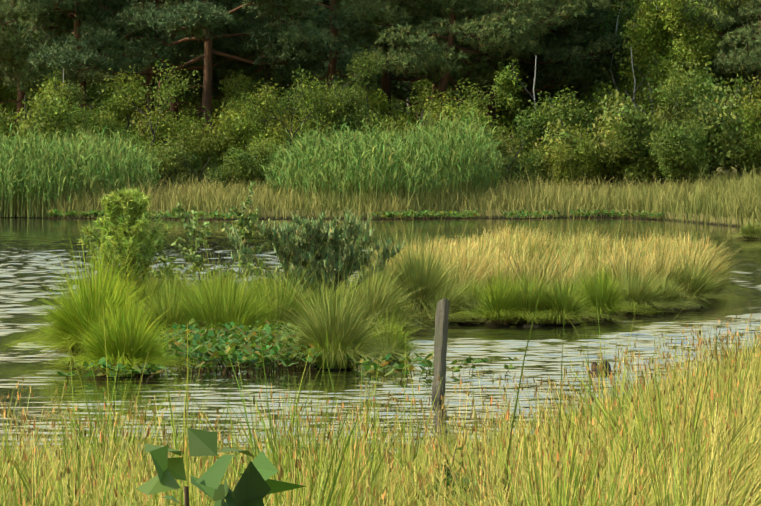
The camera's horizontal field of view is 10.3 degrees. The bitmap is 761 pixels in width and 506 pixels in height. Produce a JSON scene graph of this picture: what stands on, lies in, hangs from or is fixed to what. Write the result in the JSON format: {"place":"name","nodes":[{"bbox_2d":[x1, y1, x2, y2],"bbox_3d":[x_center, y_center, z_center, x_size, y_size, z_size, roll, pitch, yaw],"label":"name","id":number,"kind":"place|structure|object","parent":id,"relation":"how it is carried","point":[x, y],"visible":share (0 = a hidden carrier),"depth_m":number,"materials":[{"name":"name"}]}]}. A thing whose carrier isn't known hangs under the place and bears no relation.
{"place":"outdoors","nodes":[
{"label":"outdoors","id":0,"kind":"place"},
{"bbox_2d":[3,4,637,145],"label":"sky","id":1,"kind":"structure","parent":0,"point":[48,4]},
{"bbox_2d":[0,218,657,220],"bbox_3d":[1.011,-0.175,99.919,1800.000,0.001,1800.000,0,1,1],"label":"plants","id":2,"kind":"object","parent":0,"point":[94,219],"depth_m":136.83,"materials":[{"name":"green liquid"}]},
{"bbox_2d":[51,122,174,186],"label":"willow bush","id":3,"kind":"object","parent":2,"relation":"on","point":[160,157],"visible":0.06,"depth_m":159.48,"materials":[{"name":"green plant"}]},
{"bbox_2d":[0,103,517,217],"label":"reed bed","id":4,"kind":"object","parent":2,"relation":"on","point":[437,156],"visible":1,"depth_m":142.12,"materials":[{"name":"green plant"}]},
{"bbox_2d":[469,118,559,189],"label":"willow bush","id":5,"kind":"object","parent":2,"relation":"on","point":[514,167],"visible":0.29,"depth_m":160.34,"materials":[{"name":"green plant"}]},
{"bbox_2d":[532,92,677,189],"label":"willow bush","id":6,"kind":"object","parent":2,"relation":"on","point":[620,158],"visible":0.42,"depth_m":160.62,"materials":[{"name":"green plant"}]},
{"bbox_2d":[0,150,759,377],"bbox_3d":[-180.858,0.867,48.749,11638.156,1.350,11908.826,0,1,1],"label":"ground","id":7,"kind":"structure","parent":0,"point":[499,213],"depth_m":137.19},
{"bbox_2d":[0,58,49,128],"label":"shrub","id":8,"kind":"object","parent":7,"relation":"on","point":[6,93],"visible":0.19,"depth_m":186.45,"materials":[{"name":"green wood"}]},
{"bbox_2d":[0,76,83,144],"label":"shrub","id":9,"kind":"object","parent":7,"relation":"on","point":[44,107],"visible":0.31,"depth_m":160.78,"materials":[{"name":"green plant"}]},
{"bbox_2d":[15,79,101,140],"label":"shrub","id":10,"kind":"object","parent":7,"relation":"on","point":[85,116],"visible":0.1,"depth_m":162.61,"materials":[{"name":"green plant"}]},
{"bbox_2d":[0,0,129,129],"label":"pine","id":11,"kind":"object","parent":7,"relation":"on","point":[21,73],"visible":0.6,"depth_m":173.04,"materials":[{"name":"green plant"}]},
{"bbox_2d":[9,0,121,135],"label":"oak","id":12,"kind":"object","parent":7,"relation":"on","point":[94,91],"visible":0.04,"depth_m":191.78,"materials":[{"name":"green plant"}]},
{"bbox_2d":[37,68,104,136],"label":"shrub","id":13,"kind":"object","parent":7,"relation":"on","point":[54,84],"visible":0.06,"depth_m":168.16,"materials":[{"name":"green plant"}]},
{"bbox_2d":[70,92,142,148],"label":"shrub","id":14,"kind":"object","parent":7,"relation":"on","point":[114,104],"visible":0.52,"depth_m":164.69,"materials":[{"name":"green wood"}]},
{"bbox_2d":[41,0,200,130],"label":"pine","id":15,"kind":"object","parent":7,"relation":"on","point":[159,85],"depth_m":193.94,"materials":[{"name":"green plant"}]},
{"bbox_2d":[0,0,243,128],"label":"pine","id":16,"kind":"object","parent":7,"relation":"on","point":[54,3],"visible":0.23,"depth_m":172.40,"materials":[{"name":"green plant"}]},
{"bbox_2d":[97,73,146,131],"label":"shrub","id":17,"kind":"object","parent":7,"relation":"on","point":[116,93],"depth_m":206.87,"materials":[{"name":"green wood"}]},
{"bbox_2d":[52,21,232,140],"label":"shrub","id":18,"kind":"object","parent":7,"relation":"on","point":[134,121],"visible":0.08,"depth_m":200.63,"materials":[{"name":"green plant"}]},
{"bbox_2d":[91,58,218,188],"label":"shrub","id":19,"kind":"object","parent":7,"relation":"on","point":[162,129],"visible":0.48,"depth_m":161.72,"materials":[{"name":"green plant"}]},
{"bbox_2d":[44,0,284,136],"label":"pine","id":20,"kind":"object","parent":7,"relation":"on","point":[217,58],"visible":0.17,"depth_m":174.70,"materials":[{"name":"green plant"}]},
{"bbox_2d":[142,100,197,129],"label":"shrub","id":21,"kind":"object","parent":7,"relation":"on","point":[190,115],"depth_m":230.20,"materials":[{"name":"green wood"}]},
{"bbox_2d":[44,0,303,125],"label":"pine","id":22,"kind":"object","parent":7,"relation":"on","point":[173,108],"visible":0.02,"depth_m":184.24,"materials":[{"name":"green plant"}]},
{"bbox_2d":[148,135,241,190],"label":"willow bush","id":23,"kind":"object","parent":7,"relation":"on","point":[210,171],"visible":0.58,"depth_m":159.45,"materials":[{"name":"green plant"}]},
{"bbox_2d":[170,202,234,285],"bbox_3d":[-2.574,0.008,60.707,0.965,1.473,0.671,0,1,1],"label":"birch sapling","id":24,"kind":"object","parent":7,"relation":"on","point":[194,257],"visible":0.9,"depth_m":60.74,"materials":[{"name":"green plant"}]},
{"bbox_2d":[27,0,381,176],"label":"pine","id":25,"kind":"object","parent":7,"relation":"on","point":[206,16],"visible":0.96,"depth_m":168.66,"materials":[{"name":"green plant"}]},
{"bbox_2d":[87,14,322,133],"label":"pine","id":26,"kind":"object","parent":7,"relation":"on","point":[199,116],"depth_m":208.13,"materials":[{"name":"brown plant"}]},
{"bbox_2d":[169,99,259,185],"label":"shrub","id":27,"kind":"object","parent":7,"relation":"on","point":[228,124],"visible":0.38,"depth_m":161.97,"materials":[{"name":"green plant"}]},
{"bbox_2d":[136,428,306,505],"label":"broad-leaved plant","id":28,"kind":"object","parent":7,"relation":"on","point":[255,485],"visible":1,"depth_m":5.47,"materials":[{"name":"green plant"}]},
{"bbox_2d":[221,136,275,193],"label":"shrub","id":29,"kind":"object","parent":7,"relation":"on","point":[246,167],"visible":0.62,"depth_m":158.69,"materials":[{"name":"green plant"}]},
{"bbox_2d":[157,0,352,123],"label":"pine","id":30,"kind":"object","parent":7,"relation":"on","point":[284,79],"visible":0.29,"depth_m":175.73,"materials":[{"name":"green plant"}]},
{"bbox_2d":[219,70,314,139],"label":"shrub","id":31,"kind":"object","parent":7,"relation":"on","point":[241,85],"visible":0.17,"depth_m":165.93,"materials":[{"name":"green plant"}]},
{"bbox_2d":[222,11,317,141],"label":"birch","id":32,"kind":"object","parent":7,"relation":"on","point":[259,76],"visible":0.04,"depth_m":185.25,"materials":[{"name":"green plant"}]},
{"bbox_2d":[211,71,345,166],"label":"shrub","id":33,"kind":"object","parent":7,"relation":"on","point":[276,138],"visible":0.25,"depth_m":161.45,"materials":[{"name":"green plant"}]},
{"bbox_2d":[188,51,376,136],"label":"shrub","id":34,"kind":"object","parent":7,"relation":"on","point":[216,115],"depth_m":202.17,"materials":[{"name":"green plant"}]},
{"bbox_2d":[183,20,402,137],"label":"shrub","id":35,"kind":"object","parent":7,"relation":"on","point":[322,82],"visible":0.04,"depth_m":212.37,"materials":[{"name":"green plant"}]},
{"bbox_2d":[224,5,382,126],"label":"pine","id":36,"kind":"object","parent":7,"relation":"on","point":[323,75],"visible":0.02,"depth_m":194.43,"materials":[{"name":"green plant"}]},
{"bbox_2d":[241,46,389,139],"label":"shrub","id":37,"kind":"object","parent":7,"relation":"on","point":[352,102],"visible":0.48,"depth_m":162.31,"materials":[{"name":"green plant"}]},
{"bbox_2d":[239,0,472,128],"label":"pine","id":38,"kind":"object","parent":7,"relation":"on","point":[301,34],"visible":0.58,"depth_m":166.54,"materials":[{"name":"green plant"}]},
{"bbox_2d":[316,69,428,105],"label":"shrub","id":39,"kind":"object","parent":7,"relation":"on","point":[394,98],"visible":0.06,"depth_m":221.65,"materials":[{"name":"green plant"}]},
{"bbox_2d":[336,47,415,117],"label":"shrub","id":40,"kind":"object","parent":7,"relation":"on","point":[396,104],"depth_m":199.04,"materials":[{"name":"green plant"}]},
{"bbox_2d":[356,88,420,135],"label":"shrub","id":41,"kind":"object","parent":7,"relation":"on","point":[372,102],"visible":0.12,"depth_m":164.66,"materials":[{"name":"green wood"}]},
{"bbox_2d":[239,0,553,130],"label":"pine","id":42,"kind":"object","parent":7,"relation":"on","point":[386,79],"depth_m":175.85,"materials":[{"name":"green plant"}]},
{"bbox_2d":[356,3,459,125],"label":"birch","id":43,"kind":"object","parent":7,"relation":"on","point":[423,85],"visible":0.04,"depth_m":194.53,"materials":[{"name":"green plant"}]},
{"bbox_2d":[392,91,428,128],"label":"shrub","id":44,"kind":"object","parent":7,"relation":"on","point":[404,109],"visible":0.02,"depth_m":245.10,"materials":[{"name":"green plant"}]},
{"bbox_2d":[368,5,461,126],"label":"pine","id":45,"kind":"object","parent":7,"relation":"on","point":[417,118],"depth_m":224.64,"materials":[{"name":"brown plant"}]},
{"bbox_2d":[351,92,500,148],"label":"shrub","id":46,"kind":"object","parent":7,"relation":"on","point":[449,110],"visible":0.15,"depth_m":160.85,"materials":[{"name":"green plant"}]},
{"bbox_2d":[328,1,545,127],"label":"pine","id":47,"kind":"object","parent":7,"relation":"on","point":[399,91],"visible":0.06,"depth_m":184.70,"materials":[{"name":"green plant"}]},
{"bbox_2d":[431,298,449,401],"bbox_3d":[0.528,1.093,37.834,0.103,1.388,0.102,4,2,33],"label":"fence post","id":48,"kind":"object","parent":7,"relation":"on","point":[441,329],"visible":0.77,"depth_m":37.79,"materials":[{"name":"grey wood"}]},
{"bbox_2d":[412,61,486,118],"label":"shrub","id":49,"kind":"object","parent":7,"relation":"on","point":[448,95],"visible":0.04,"depth_m":210.92,"materials":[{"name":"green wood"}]},
{"bbox_2d":[418,445,496,504],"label":"plant","id":50,"kind":"object","parent":7,"relation":"on","point":[451,476],"visible":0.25,"depth_m":19.52,"materials":[{"name":"green plant"}]},
{"bbox_2d":[406,77,520,182],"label":"shrub","id":51,"kind":"object","parent":7,"relation":"on","point":[484,98],"visible":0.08,"depth_m":163.16,"materials":[{"name":"green plant"}]},
{"bbox_2d":[328,0,610,120],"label":"pine","id":52,"kind":"object","parent":7,"relation":"on","point":[495,45],"visible":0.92,"depth_m":167.75,"materials":[{"name":"green plant"}]},
{"bbox_2d":[410,0,601,126],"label":"pine","id":53,"kind":"object","parent":7,"relation":"on","point":[506,62],"depth_m":191.91,"materials":[{"name":"green plant"}]},
{"bbox_2d":[394,0,618,184],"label":"pine","id":54,"kind":"object","parent":7,"relation":"on","point":[596,13],"visible":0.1,"depth_m":176.62,"materials":[{"name":"green plant"}]},
{"bbox_2d":[498,123,515,153],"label":"shrub","id":55,"kind":"object","parent":7,"relation":"on","point":[503,136],"depth_m":201.40,"materials":[{"name":"green plant"}]},
{"bbox_2d":[378,0,638,135],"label":"pine","id":56,"kind":"object","parent":7,"relation":"on","point":[573,69],"visible":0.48,"depth_m":174.33,"materials":[{"name":"green plant"}]},
{"bbox_2d":[478,59,576,183],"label":"shrub","id":57,"kind":"object","parent":7,"relation":"on","point":[506,125],"visible":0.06,"depth_m":186.28,"materials":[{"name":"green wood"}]},
{"bbox_2d":[490,57,586,186],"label":"birch","id":58,"kind":"object","parent":7,"relation":"on","point":[504,77],"visible":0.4,"depth_m":164.89,"materials":[{"name":"green plant"}]},
{"bbox_2d":[337,201,758,325],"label":"island grass","id":59,"kind":"structure","parent":7,"relation":"on","point":[494,280],"depth_m":58.75,"materials":[{"name":"green plant"}]},
{"bbox_2d":[461,0,638,95],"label":"pine","id":60,"kind":"object","parent":7,"relation":"on","point":[579,32],"depth_m":177.63,"materials":[{"name":"green plant"}]},
{"bbox_2d":[512,96,612,189],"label":"shrub","id":61,"kind":"object","parent":7,"relation":"on","point":[527,123],"visible":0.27,"depth_m":163.95,"materials":[{"name":"green plant"}]},
{"bbox_2d":[487,0,647,133],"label":"tree","id":62,"kind":"object","parent":7,"relation":"on","point":[525,70],"visible":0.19,"depth_m":178.83,"materials":[{"name":"green plant"}]},
{"bbox_2d":[546,121,616,188],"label":"shrub","id":63,"kind":"object","parent":7,"relation":"on","point":[565,168],"visible":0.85,"depth_m":159.93,"materials":[{"name":"green plant"}]},
{"bbox_2d":[572,0,659,129],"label":"birch","id":64,"kind":"object","parent":7,"relation":"on","point":[614,78],"visible":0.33,"depth_m":175.05,"materials":[{"name":"green plant"}]},
{"bbox_2d":[582,47,678,189],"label":"birch","id":65,"kind":"object","parent":7,"relation":"on","point":[600,92],"visible":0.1,"depth_m":166.79,"materials":[{"name":"green plant"}]},
{"bbox_2d":[599,62,728,185],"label":"shrub","id":66,"kind":"object","parent":7,"relation":"on","point":[676,93],"visible":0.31,"depth_m":160.20,"materials":[{"name":"green plant"}]},
{"bbox_2d":[596,0,740,97],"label":"tree","id":67,"kind":"object","parent":7,"relation":"on","point":[709,67],"depth_m":190.95,"materials":[{"name":"green plant"}]},
{"bbox_2d":[615,0,727,117],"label":"birch","id":68,"kind":"object","parent":7,"relation":"on","point":[652,27],"visible":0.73,"depth_m":167.35,"materials":[{"name":"green plant"}]},
{"bbox_2d":[611,0,732,178],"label":"birch","id":69,"kind":"object","parent":7,"relation":"on","point":[638,3],"depth_m":170.66,"materials":[{"name":"green plant"}]},
{"bbox_2d":[590,47,760,183],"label":"willow bush","id":70,"kind":"object","parent":7,"relation":"on","point":[724,130],"visible":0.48,"depth_m":160.50,"materials":[{"name":"green plant"}]},
{"bbox_2d":[602,2,752,90],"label":"tree","id":71,"kind":"object","parent":7,"relation":"on","point":[645,73],"depth_m":183.15,"materials":[{"name":"green plant"}]},
{"bbox_2d":[641,112,715,192],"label":"shrub","id":72,"kind":"object","parent":7,"relation":"on","point":[676,156],"visible":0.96,"depth_m":158.32,"materials":[{"name":"green plant"}]},
{"bbox_2d":[649,0,760,172],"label":"pine","id":73,"kind":"object","parent":7,"relation":"on","point":[752,61],"visible":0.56,"depth_m":167.21,"materials":[{"name":"green plant"}]},
{"bbox_2d":[666,0,760,85],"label":"pine","id":74,"kind":"object","parent":7,"relation":"on","point":[756,10],"visible":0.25,"depth_m":169.82,"materials":[{"name":"green plant"}]},
{"bbox_2d":[679,72,760,174],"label":"shrub","id":75,"kind":"object","parent":7,"relation":"on","point":[751,95],"depth_m":164.09,"materials":[{"name":"green plant"}]},
{"bbox_2d":[687,0,760,173],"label":"birch","id":76,"kind":"object","parent":7,"relation":"on","point":[731,82],"visible":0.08,"depth_m":172.24,"materials":[{"name":"green plant"}]},
{"bbox_2d":[718,156,757,172],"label":"willow bush","id":77,"kind":"object","parent":7,"relation":"on","point":[736,165],"depth_m":165.10,"materials":[{"name":"green plant"}]},
{"bbox_2d":[732,91,760,177],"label":"shrub","id":78,"kind":"object","parent":7,"relation":"on","point":[752,149],"visible":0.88,"depth_m":161.09,"materials":[{"name":"green plant"}]},
{"bbox_2d":[0,212,760,505],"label":"grass","id":79,"kind":"structure","parent":0,"point":[691,438],"depth_m":20.18,"materials":[{"name":"green plant"}]},
{"bbox_2d":[0,220,760,474],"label":"water","id":80,"kind":"structure","parent":0,"point":[24,245],"depth_m":47.01,"materials":[{"name":"grey liquid"}]},
{"bbox_2d":[76,184,176,296],"bbox_3d":[-3.365,-0.043,56.943,1.399,1.757,1.220,0,1,-16],"label":"shrub","id":81,"kind":"object","parent":80,"relation":"on","point":[129,208],"visible":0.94,"depth_m":56.82,"materials":[{"name":"green plant"}]},
{"bbox_2d":[149,233,180,281],"bbox_3d":[-3.124,0.217,60.888,0.596,1.045,0.392,-1,2,-43],"label":"birch sapling","id":82,"kind":"object","parent":80,"relation":"on","point":[165,260],"visible":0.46,"depth_m":60.87,"materials":[{"name":"green plant"}]},
{"bbox_2d":[0,197,461,376],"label":"grass tussocks","id":83,"kind":"object","parent":80,"relation":"on","point":[372,310],"visible":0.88,"depth_m":45.50,"materials":[{"name":"green plant"}]},
{"bbox_2d":[221,180,273,284],"bbox_3d":[-1.960,-0.175,61.699,0.621,1.789,0.956,-1,2,-37],"label":"birch sapling","id":84,"kind":"object","parent":80,"relation":"on","point":[247,228],"visible":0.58,"depth_m":61.56,"materials":[{"name":"green plant"}]},
{"bbox_2d":[226,207,405,307],"bbox_3d":[-0.832,0.138,55.085,2.345,1.494,1.287,0,1,1],"label":"willow bush","id":85,"kind":"object","parent":80,"relation":"on","point":[313,236],"visible":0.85,"depth_m":54.81,"materials":[{"name":"green plant"}]},
{"bbox_2d":[46,208,664,382],"bbox_3d":[3.752,-0.142,91.463,25.777,0.371,99.716,0,1,-7],"label":"bogbean","id":86,"kind":"object","parent":80,"relation":"on","point":[244,346],"visible":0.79,"depth_m":43.44,"materials":[{"name":"green plant"}]},
{"bbox_2d":[590,361,612,374],"bbox_3d":[2.210,1.310,42.382,0.380,0.430,0.302,-5,6,-22],"label":"stump","id":87,"kind":"object","parent":80,"relation":"in","point":[607,367],"visible":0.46,"depth_m":42.34,"materials":[{"name":"brown wood"}]},
{"bbox_2d":[1,162,760,250],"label":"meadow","id":88,"kind":"structure","parent":0,"point":[726,195],"depth_m":139.79,"materials":[{"name":"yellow plant"}]}
]}

